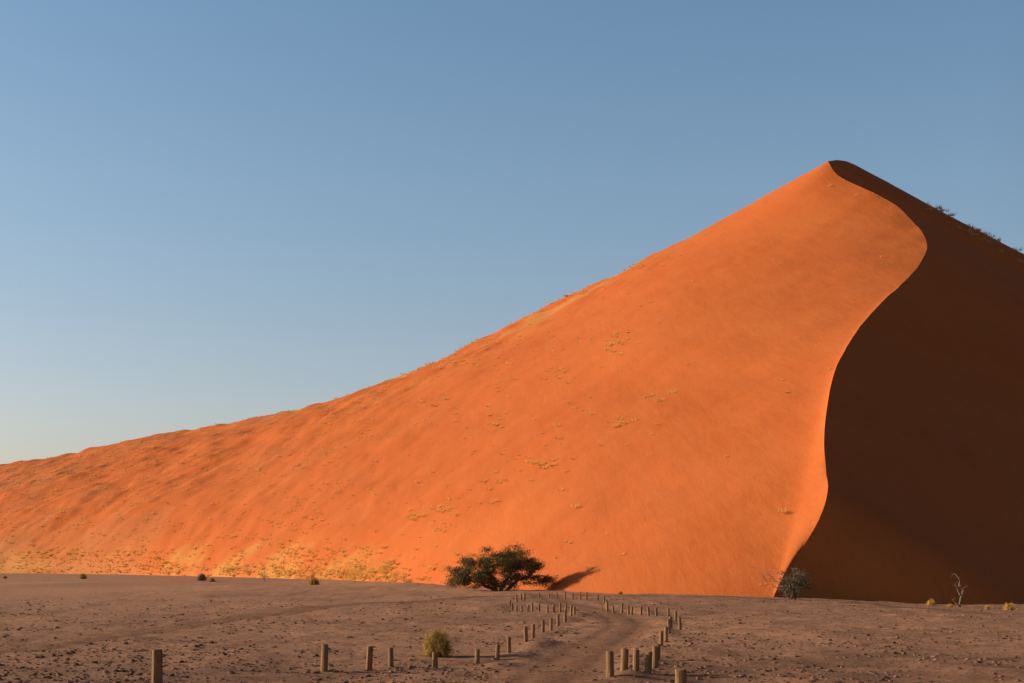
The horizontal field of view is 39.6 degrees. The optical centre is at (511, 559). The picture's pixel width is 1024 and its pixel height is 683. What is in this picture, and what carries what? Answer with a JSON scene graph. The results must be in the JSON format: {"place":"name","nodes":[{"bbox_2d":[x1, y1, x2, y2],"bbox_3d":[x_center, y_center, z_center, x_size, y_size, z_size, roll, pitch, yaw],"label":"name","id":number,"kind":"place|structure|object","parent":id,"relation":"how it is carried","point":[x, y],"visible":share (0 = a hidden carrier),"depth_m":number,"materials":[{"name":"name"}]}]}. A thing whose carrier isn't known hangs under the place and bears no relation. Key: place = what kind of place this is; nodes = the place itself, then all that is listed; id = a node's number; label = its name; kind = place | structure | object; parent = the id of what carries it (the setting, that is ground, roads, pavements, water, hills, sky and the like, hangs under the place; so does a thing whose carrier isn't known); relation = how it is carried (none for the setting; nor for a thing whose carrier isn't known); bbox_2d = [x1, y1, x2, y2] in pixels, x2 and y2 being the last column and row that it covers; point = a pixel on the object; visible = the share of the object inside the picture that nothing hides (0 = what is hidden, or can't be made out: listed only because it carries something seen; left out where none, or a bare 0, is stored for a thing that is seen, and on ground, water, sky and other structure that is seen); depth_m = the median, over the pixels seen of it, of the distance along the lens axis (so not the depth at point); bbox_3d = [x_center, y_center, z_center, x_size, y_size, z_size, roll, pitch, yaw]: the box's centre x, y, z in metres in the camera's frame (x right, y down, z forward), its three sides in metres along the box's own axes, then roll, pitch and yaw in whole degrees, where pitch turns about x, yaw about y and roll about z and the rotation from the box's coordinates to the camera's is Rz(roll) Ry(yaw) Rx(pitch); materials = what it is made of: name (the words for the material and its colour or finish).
{"place":"outdoors","nodes":[
{"label":"outdoors","id":0,"kind":"place"},
{"bbox_2d":[0,594,1003,651],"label":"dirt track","id":1,"kind":"structure","parent":0,"point":[75,639],"depth_m":69.81,"materials":[{"name":"brown soil"}]},
{"bbox_2d":[0,160,1023,603],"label":"sand dune","id":2,"kind":"structure","parent":0,"point":[880,458],"depth_m":219.86,"materials":[{"name":"orange sand"}]},
{"bbox_2d":[0,180,1023,585],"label":"dune grass","id":3,"kind":"structure","parent":2,"relation":"on","point":[342,572],"depth_m":262.39,"materials":[{"name":"yellow plant"}]},
{"bbox_2d":[0,573,1023,682],"bbox_3d":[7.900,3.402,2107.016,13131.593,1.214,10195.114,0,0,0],"label":"ground","id":4,"kind":"structure","parent":0,"point":[131,591],"depth_m":58.86,"materials":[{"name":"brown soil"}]},
{"bbox_2d":[79,572,86,578],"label":"shrub","id":5,"kind":"object","parent":4,"relation":"on","point":[82,576],"visible":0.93,"depth_m":224.73,"materials":[{"name":"plant"}]},
{"bbox_2d":[151,649,162,682],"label":"wooden post","id":6,"kind":"object","parent":4,"relation":"on","point":[157,665],"visible":1,"depth_m":34.01,"materials":[{"name":"brown wood"}]},
{"bbox_2d":[196,573,207,580],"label":"shrub","id":7,"kind":"object","parent":4,"relation":"on","point":[202,577],"visible":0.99,"depth_m":204.67,"materials":[{"name":"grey plant"}]},
{"bbox_2d":[307,576,320,584],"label":"shrub","id":8,"kind":"object","parent":4,"relation":"on","point":[313,581],"visible":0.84,"depth_m":175.71,"materials":[{"name":"plant"}]},
{"bbox_2d":[320,644,327,671],"bbox_3d":[-5.170,2.834,39.134,0.204,1.051,0.261,0,0,-41],"label":"wooden post","id":9,"kind":"object","parent":4,"relation":"on","point":[324,659],"visible":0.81,"depth_m":39.04,"materials":[{"name":"brown wood"}]},
{"bbox_2d":[366,646,372,670],"bbox_3d":[-3.965,2.874,39.494,0.225,0.975,0.185,0,0,38],"label":"wooden post","id":10,"kind":"object","parent":4,"relation":"on","point":[369,660],"visible":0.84,"depth_m":39.41,"materials":[{"name":"brown wood"}]},
{"bbox_2d":[388,647,393,666],"bbox_3d":[-3.423,2.898,40.243,0.180,0.842,0.176,0,0,23],"label":"wooden post","id":11,"kind":"object","parent":4,"relation":"on","point":[390,658],"visible":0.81,"depth_m":40.19,"materials":[{"name":"brown wood"}]},
{"bbox_2d":[432,652,437,667],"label":"wooden post","id":12,"kind":"object","parent":4,"relation":"on","point":[434,659],"visible":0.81,"depth_m":40.17,"materials":[{"name":"brown wood"}]},
{"bbox_2d":[417,626,457,657],"bbox_3d":[-2.348,2.551,44.448,1.507,1.203,1.281,0,0,0],"label":"desert shrub","id":13,"kind":"object","parent":4,"relation":"on","point":[438,642],"visible":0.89,"depth_m":44.20,"materials":[{"name":"plant"}]},
{"bbox_2d":[475,649,479,662],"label":"wooden post","id":14,"kind":"object","parent":4,"relation":"on","point":[477,655],"visible":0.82,"depth_m":42.17,"materials":[{"name":"brown wood"}]},
{"bbox_2d":[495,644,499,659],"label":"wooden post","id":15,"kind":"object","parent":4,"relation":"on","point":[497,652],"visible":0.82,"depth_m":43.47,"materials":[{"name":"brown wood"}]},
{"bbox_2d":[439,541,558,590],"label":"acacia tree","id":16,"kind":"object","parent":4,"relation":"on","point":[464,578],"visible":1,"depth_m":139.24,"materials":[{"name":"green plant"}]},
{"bbox_2d":[507,637,510,652],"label":"wooden post","id":17,"kind":"object","parent":4,"relation":"on","point":[508,644],"visible":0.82,"depth_m":44.85,"materials":[{"name":"brown wood"}]},
{"bbox_2d":[524,626,527,641],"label":"wooden post","id":18,"kind":"object","parent":4,"relation":"on","point":[525,633],"visible":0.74,"depth_m":50.71,"materials":[{"name":"brown wood"}]},
{"bbox_2d":[531,624,534,637],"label":"wooden post","id":19,"kind":"object","parent":4,"relation":"on","point":[533,631],"visible":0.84,"depth_m":53.96,"materials":[{"name":"brown wood"}]},
{"bbox_2d":[541,620,544,631],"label":"wooden post","id":20,"kind":"object","parent":4,"relation":"on","point":[542,625],"visible":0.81,"depth_m":57.62,"materials":[{"name":"brown wood"}]},
{"bbox_2d":[549,618,552,629],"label":"wooden post","id":21,"kind":"object","parent":4,"relation":"on","point":[551,624],"visible":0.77,"depth_m":61.76,"materials":[{"name":"brown wood"}]},
{"bbox_2d":[556,614,559,625],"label":"wooden post","id":22,"kind":"object","parent":4,"relation":"on","point":[558,620],"visible":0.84,"depth_m":65.56,"materials":[{"name":"brown wood"}]},
{"bbox_2d":[564,609,566,622],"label":"wooden post","id":23,"kind":"object","parent":4,"relation":"on","point":[565,615],"visible":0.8,"depth_m":69.87,"materials":[{"name":"brown wood"}]},
{"bbox_2d":[606,650,613,676],"bbox_3d":[2.491,2.789,36.154,0.204,0.972,0.227,0,0,-25],"label":"wooden post","id":24,"kind":"object","parent":4,"relation":"on","point":[609,663],"visible":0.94,"depth_m":36.07,"materials":[{"name":"brown wood"}]},
{"bbox_2d":[620,648,628,670],"bbox_3d":[2.971,2.791,37.748,0.246,0.894,0.205,0,0,37],"label":"wooden post","id":25,"kind":"object","parent":4,"relation":"on","point":[624,659],"visible":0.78,"depth_m":37.66,"materials":[{"name":"brown wood"}]},
{"bbox_2d":[633,649,638,670],"bbox_3d":[3.263,2.780,37.423,0.183,0.858,0.224,0,0,26],"label":"wooden post","id":26,"kind":"object","parent":4,"relation":"on","point":[636,660],"visible":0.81,"depth_m":37.35,"materials":[{"name":"brown wood"}]},
{"bbox_2d":[644,652,652,672],"bbox_3d":[3.614,2.865,37.748,0.233,0.866,0.186,0,0,-3],"label":"wooden post","id":27,"kind":"object","parent":4,"relation":"on","point":[648,662],"visible":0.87,"depth_m":37.68,"materials":[{"name":"brown wood"}]},
{"bbox_2d":[652,646,658,668],"bbox_3d":[3.972,2.852,39.502,0.189,0.920,0.221,0,0,28],"label":"wooden post","id":28,"kind":"object","parent":4,"relation":"on","point":[655,656],"visible":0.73,"depth_m":39.44,"materials":[{"name":"brown wood"}]},
{"bbox_2d":[655,644,660,660],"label":"wooden post","id":29,"kind":"object","parent":4,"relation":"on","point":[659,645],"visible":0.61,"depth_m":43.04,"materials":[{"name":"brown wood"}]},
{"bbox_2d":[659,631,662,645],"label":"wooden post","id":30,"kind":"object","parent":4,"relation":"on","point":[661,637],"visible":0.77,"depth_m":47.85,"materials":[{"name":"brown wood"}]},
{"bbox_2d":[664,627,667,640],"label":"wooden post","id":31,"kind":"object","parent":4,"relation":"on","point":[665,633],"visible":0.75,"depth_m":51.96,"materials":[{"name":"brown wood"}]},
{"bbox_2d":[667,619,670,631],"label":"wooden post","id":32,"kind":"object","parent":4,"relation":"on","point":[669,624],"visible":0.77,"depth_m":56.83,"materials":[{"name":"brown wood"}]},
{"bbox_2d":[674,611,676,620],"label":"wooden post","id":33,"kind":"object","parent":4,"relation":"on","point":[675,615],"visible":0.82,"depth_m":70.71,"materials":[{"name":"brown wood"}]},
{"bbox_2d":[678,617,681,629],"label":"wooden post","id":34,"kind":"object","parent":4,"relation":"on","point":[679,624],"visible":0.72,"depth_m":62.68,"materials":[{"name":"brown wood"}]},
{"bbox_2d":[675,668,686,682],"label":"wooden post","id":35,"kind":"object","parent":4,"relation":"on","point":[680,675],"visible":1,"depth_m":29.57,"materials":[{"name":"brown wood"}]},
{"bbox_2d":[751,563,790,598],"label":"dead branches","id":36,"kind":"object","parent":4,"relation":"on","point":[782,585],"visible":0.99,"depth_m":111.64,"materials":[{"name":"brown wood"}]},
{"bbox_2d":[771,565,814,598],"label":"shrub","id":37,"kind":"object","parent":4,"relation":"on","point":[795,576],"visible":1,"depth_m":111.94,"materials":[{"name":"green plant"}]},
{"bbox_2d":[927,598,936,605],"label":"shrub","id":38,"kind":"object","parent":4,"relation":"on","point":[931,602],"visible":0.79,"depth_m":103.82,"materials":[{"name":"yellow plant"}]},
{"bbox_2d":[952,574,966,606],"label":"dead tree","id":39,"kind":"object","parent":4,"relation":"on","point":[959,604],"visible":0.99,"depth_m":105.95,"materials":[{"name":"grey wood"}]},
{"bbox_2d":[1003,603,1015,609],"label":"shrub","id":40,"kind":"object","parent":4,"relation":"on","point":[1009,606],"visible":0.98,"depth_m":100.81,"materials":[{"name":"yellow plant"}]},
{"bbox_2d":[0,0,1023,463],"label":"sky","id":41,"kind":"structure","parent":0,"point":[212,212],"materials":[{"name":"blue"}]},
{"bbox_2d":[516,594,642,682],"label":"dirt track","id":42,"kind":"structure","parent":0,"point":[590,662],"depth_m":48.24,"materials":[{"name":"brown soil"}]}
]}

